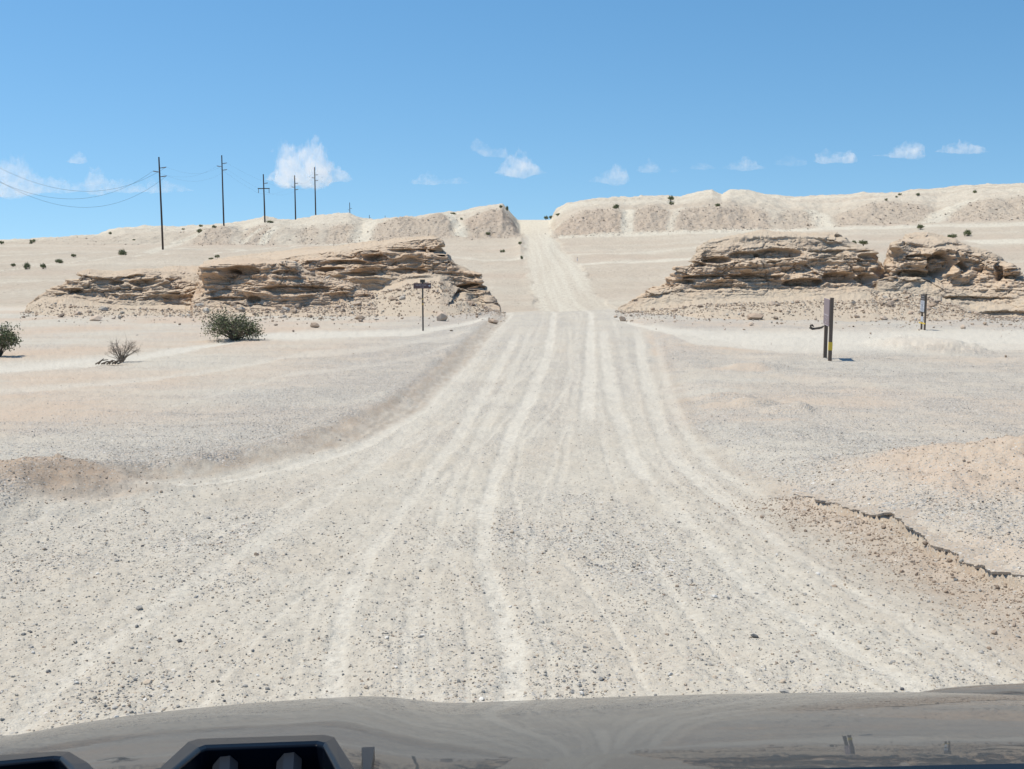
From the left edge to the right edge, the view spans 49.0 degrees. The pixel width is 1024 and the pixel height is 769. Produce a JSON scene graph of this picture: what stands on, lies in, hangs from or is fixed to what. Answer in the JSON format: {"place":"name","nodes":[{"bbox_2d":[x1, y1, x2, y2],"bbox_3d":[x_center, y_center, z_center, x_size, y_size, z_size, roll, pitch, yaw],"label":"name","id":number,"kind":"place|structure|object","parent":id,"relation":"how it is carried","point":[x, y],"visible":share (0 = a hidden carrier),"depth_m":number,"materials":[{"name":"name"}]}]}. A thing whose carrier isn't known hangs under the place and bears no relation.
{"place":"outdoors","nodes":[
{"label":"outdoors","id":0,"kind":"place"},
{"bbox_2d":[0,220,1023,735],"bbox_3d":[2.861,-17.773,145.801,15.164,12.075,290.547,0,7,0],"label":"road","id":1,"kind":"structure","parent":0,"point":[574,312],"depth_m":7.08,"materials":[{"name":"white gravel"}]},
{"bbox_2d":[0,683,1023,768],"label":"pickup truck","id":2,"kind":"object","parent":1,"relation":"on","point":[973,727],"visible":1,"depth_m":1.13,"materials":[{"name":"grey paint"}]},
{"bbox_2d":[0,306,1023,640],"bbox_3d":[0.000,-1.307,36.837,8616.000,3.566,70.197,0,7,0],"label":"ground","id":3,"kind":"structure","parent":0,"point":[946,344],"depth_m":19.92,"materials":[{"name":"beige sand"}]},
{"bbox_2d":[0,321,23,356],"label":"creosote bush","id":4,"kind":"object","parent":3,"relation":"on","point":[11,338],"visible":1,"depth_m":31.45,"materials":[{"name":"green plant"}]},
{"bbox_2d":[95,358,125,364],"bbox_3d":[-10.374,-0.596,29.023,0.800,0.170,0.215,0,7,0],"label":"dead branch","id":5,"kind":"object","parent":3,"relation":"on","point":[108,362],"visible":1,"depth_m":29.01,"materials":[{"name":"wood"}]},
{"bbox_2d":[106,336,143,361],"bbox_3d":[-10.258,-0.962,29.697,1.005,0.898,0.819,0,7,0],"label":"dead bush","id":6,"kind":"object","parent":3,"relation":"on","point":[121,356],"visible":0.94,"depth_m":29.66,"materials":[{"name":"grey plant"}]},
{"bbox_2d":[198,306,264,342],"bbox_3d":[-9.340,-2.029,37.489,2.240,1.283,1.881,-3,8,-25],"label":"creosote bush","id":7,"kind":"object","parent":3,"relation":"on","point":[235,329],"visible":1,"depth_m":37.22,"materials":[{"name":"green plant"}]},
{"bbox_2d":[413,279,430,330],"bbox_3d":[-3.418,-2.837,42.902,0.678,2.347,0.074,0,7,0],"label":"trail sign","id":8,"kind":"object","parent":3,"relation":"on","point":[422,284],"visible":0.96,"depth_m":42.76,"materials":[{"name":"metal"}]},
{"bbox_2d":[1,434,1023,650],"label":"soil clods","id":9,"kind":"object","parent":3,"relation":"on","point":[994,631],"visible":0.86,"depth_m":7.75,"materials":[{"name":"soil"}]},
{"bbox_2d":[20,261,1023,356],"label":"rubble","id":10,"kind":"object","parent":3,"relation":"on","point":[441,315],"visible":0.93,"depth_m":58.14,"materials":[{"name":"stone"}]},
{"bbox_2d":[809,298,833,360],"bbox_3d":[8.331,-1.324,30.355,0.521,2.091,0.920,1,7,7],"label":"information sign","id":11,"kind":"object","parent":3,"relation":"on","point":[828,312],"visible":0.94,"depth_m":29.96,"materials":[{"name":"metal"}]},
{"bbox_2d":[794,491,1023,576],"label":"earth ledge","id":12,"kind":"object","parent":3,"relation":"on","point":[965,552],"visible":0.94,"depth_m":7.47,"materials":[{"name":"beige soil"}]},
{"bbox_2d":[919,293,926,329],"bbox_3d":[15.580,-2.559,42.554,0.094,1.794,0.686,0,7,1],"label":"information sign","id":13,"kind":"object","parent":3,"relation":"on","point":[923,306],"visible":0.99,"depth_m":42.38,"materials":[{"name":"metal"}]},
{"bbox_2d":[0,183,1023,312],"bbox_3d":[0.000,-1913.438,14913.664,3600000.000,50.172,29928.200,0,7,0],"label":"hills","id":14,"kind":"structure","parent":0,"point":[625,266],"depth_m":231.55,"materials":[{"name":"beige sand"}]},
{"bbox_2d":[23,261,30,268],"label":"creosote bush","id":15,"kind":"object","parent":14,"relation":"on","point":[26,265],"visible":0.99,"depth_m":132.32,"materials":[{"name":"green plant"}]},
{"bbox_2d":[54,258,62,262],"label":"creosote bush","id":16,"kind":"object","parent":14,"relation":"on","point":[59,260],"visible":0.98,"depth_m":144.50,"materials":[{"name":"green plant"}]},
{"bbox_2d":[25,265,199,316],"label":"rock outcrop","id":17,"kind":"object","parent":14,"relation":"on","point":[174,288],"visible":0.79,"depth_m":65.46,"materials":[{"name":"stone"}]},
{"bbox_2d":[118,249,126,254],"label":"creosote bush","id":18,"kind":"object","parent":14,"relation":"on","point":[121,252],"visible":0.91,"depth_m":166.00,"materials":[{"name":"green plant"}]},
{"bbox_2d":[154,157,166,249],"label":"utility pole","id":19,"kind":"object","parent":14,"relation":"on","point":[162,239],"visible":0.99,"depth_m":197.91,"materials":[{"name":"brown wood"}]},
{"bbox_2d":[0,173,288,198],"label":"power line","id":20,"kind":"object","parent":19,"relation":"attached to","point":[114,191],"visible":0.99,"depth_m":185.57,"materials":[{"name":"metal"}]},
{"bbox_2d":[1,175,306,206],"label":"power line","id":21,"kind":"object","parent":19,"relation":"attached to","point":[131,197],"visible":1,"depth_m":189.10,"materials":[{"name":"metal"}]},
{"bbox_2d":[9,167,312,190],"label":"power line","id":22,"kind":"object","parent":19,"relation":"attached to","point":[123,186],"visible":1,"depth_m":188.16,"materials":[{"name":"metal"}]},
{"bbox_2d":[218,155,226,225],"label":"utility pole","id":23,"kind":"object","parent":14,"relation":"on","point":[222,163],"visible":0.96,"depth_m":249.86,"materials":[{"name":"brown wood"}]},
{"bbox_2d":[258,174,269,222],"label":"utility pole","id":24,"kind":"object","parent":14,"relation":"on","point":[263,188],"visible":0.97,"depth_m":255.24,"materials":[{"name":"brown wood"}]},
{"bbox_2d":[291,175,297,219],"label":"utility pole","id":25,"kind":"object","parent":14,"relation":"on","point":[295,195],"visible":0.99,"depth_m":282.12,"materials":[{"name":"brown wood"}]},
{"bbox_2d":[312,167,317,214],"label":"utility pole","id":26,"kind":"object","parent":14,"relation":"on","point":[315,189],"visible":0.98,"depth_m":307.52,"materials":[{"name":"brown wood"}]},
{"bbox_2d":[190,235,501,317],"bbox_3d":[-10.252,-4.888,75.397,22.348,10.185,56.380,-2,8,-14],"label":"rock outcrop","id":27,"kind":"object","parent":14,"relation":"on","point":[251,280],"visible":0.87,"depth_m":63.69,"materials":[{"name":"stone"}]},
{"bbox_2d":[35,195,1023,245],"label":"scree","id":28,"kind":"structure","parent":14,"relation":"on","point":[621,223],"depth_m":236.45,"materials":[{"name":"stone"}]},
{"bbox_2d":[618,229,889,321],"bbox_3d":[13.786,-3.882,67.909,23.378,11.048,49.590,3,8,21],"label":"rock outcrop","id":29,"kind":"object","parent":14,"relation":"on","point":[765,266],"visible":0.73,"depth_m":64.54,"materials":[{"name":"stone"}]},
{"bbox_2d":[858,240,867,245],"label":"creosote bush","id":30,"kind":"object","parent":29,"relation":"on","point":[862,242],"visible":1,"depth_m":73.26,"materials":[{"name":"green plant"}]},
{"bbox_2d":[875,232,1023,320],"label":"rock outcrop","id":31,"kind":"object","parent":14,"relation":"on","point":[944,269],"visible":0.77,"depth_m":63.82,"materials":[{"name":"stone"}]},
{"bbox_2d":[963,229,971,235],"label":"creosote bush","id":32,"kind":"object","parent":14,"relation":"on","point":[968,232],"visible":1,"depth_m":205.29,"materials":[{"name":"green plant"}]},
{"bbox_2d":[0,0,1023,239],"label":"sky","id":33,"kind":"structure","parent":0,"point":[398,108],"materials":[{"name":"blue"}]}
]}

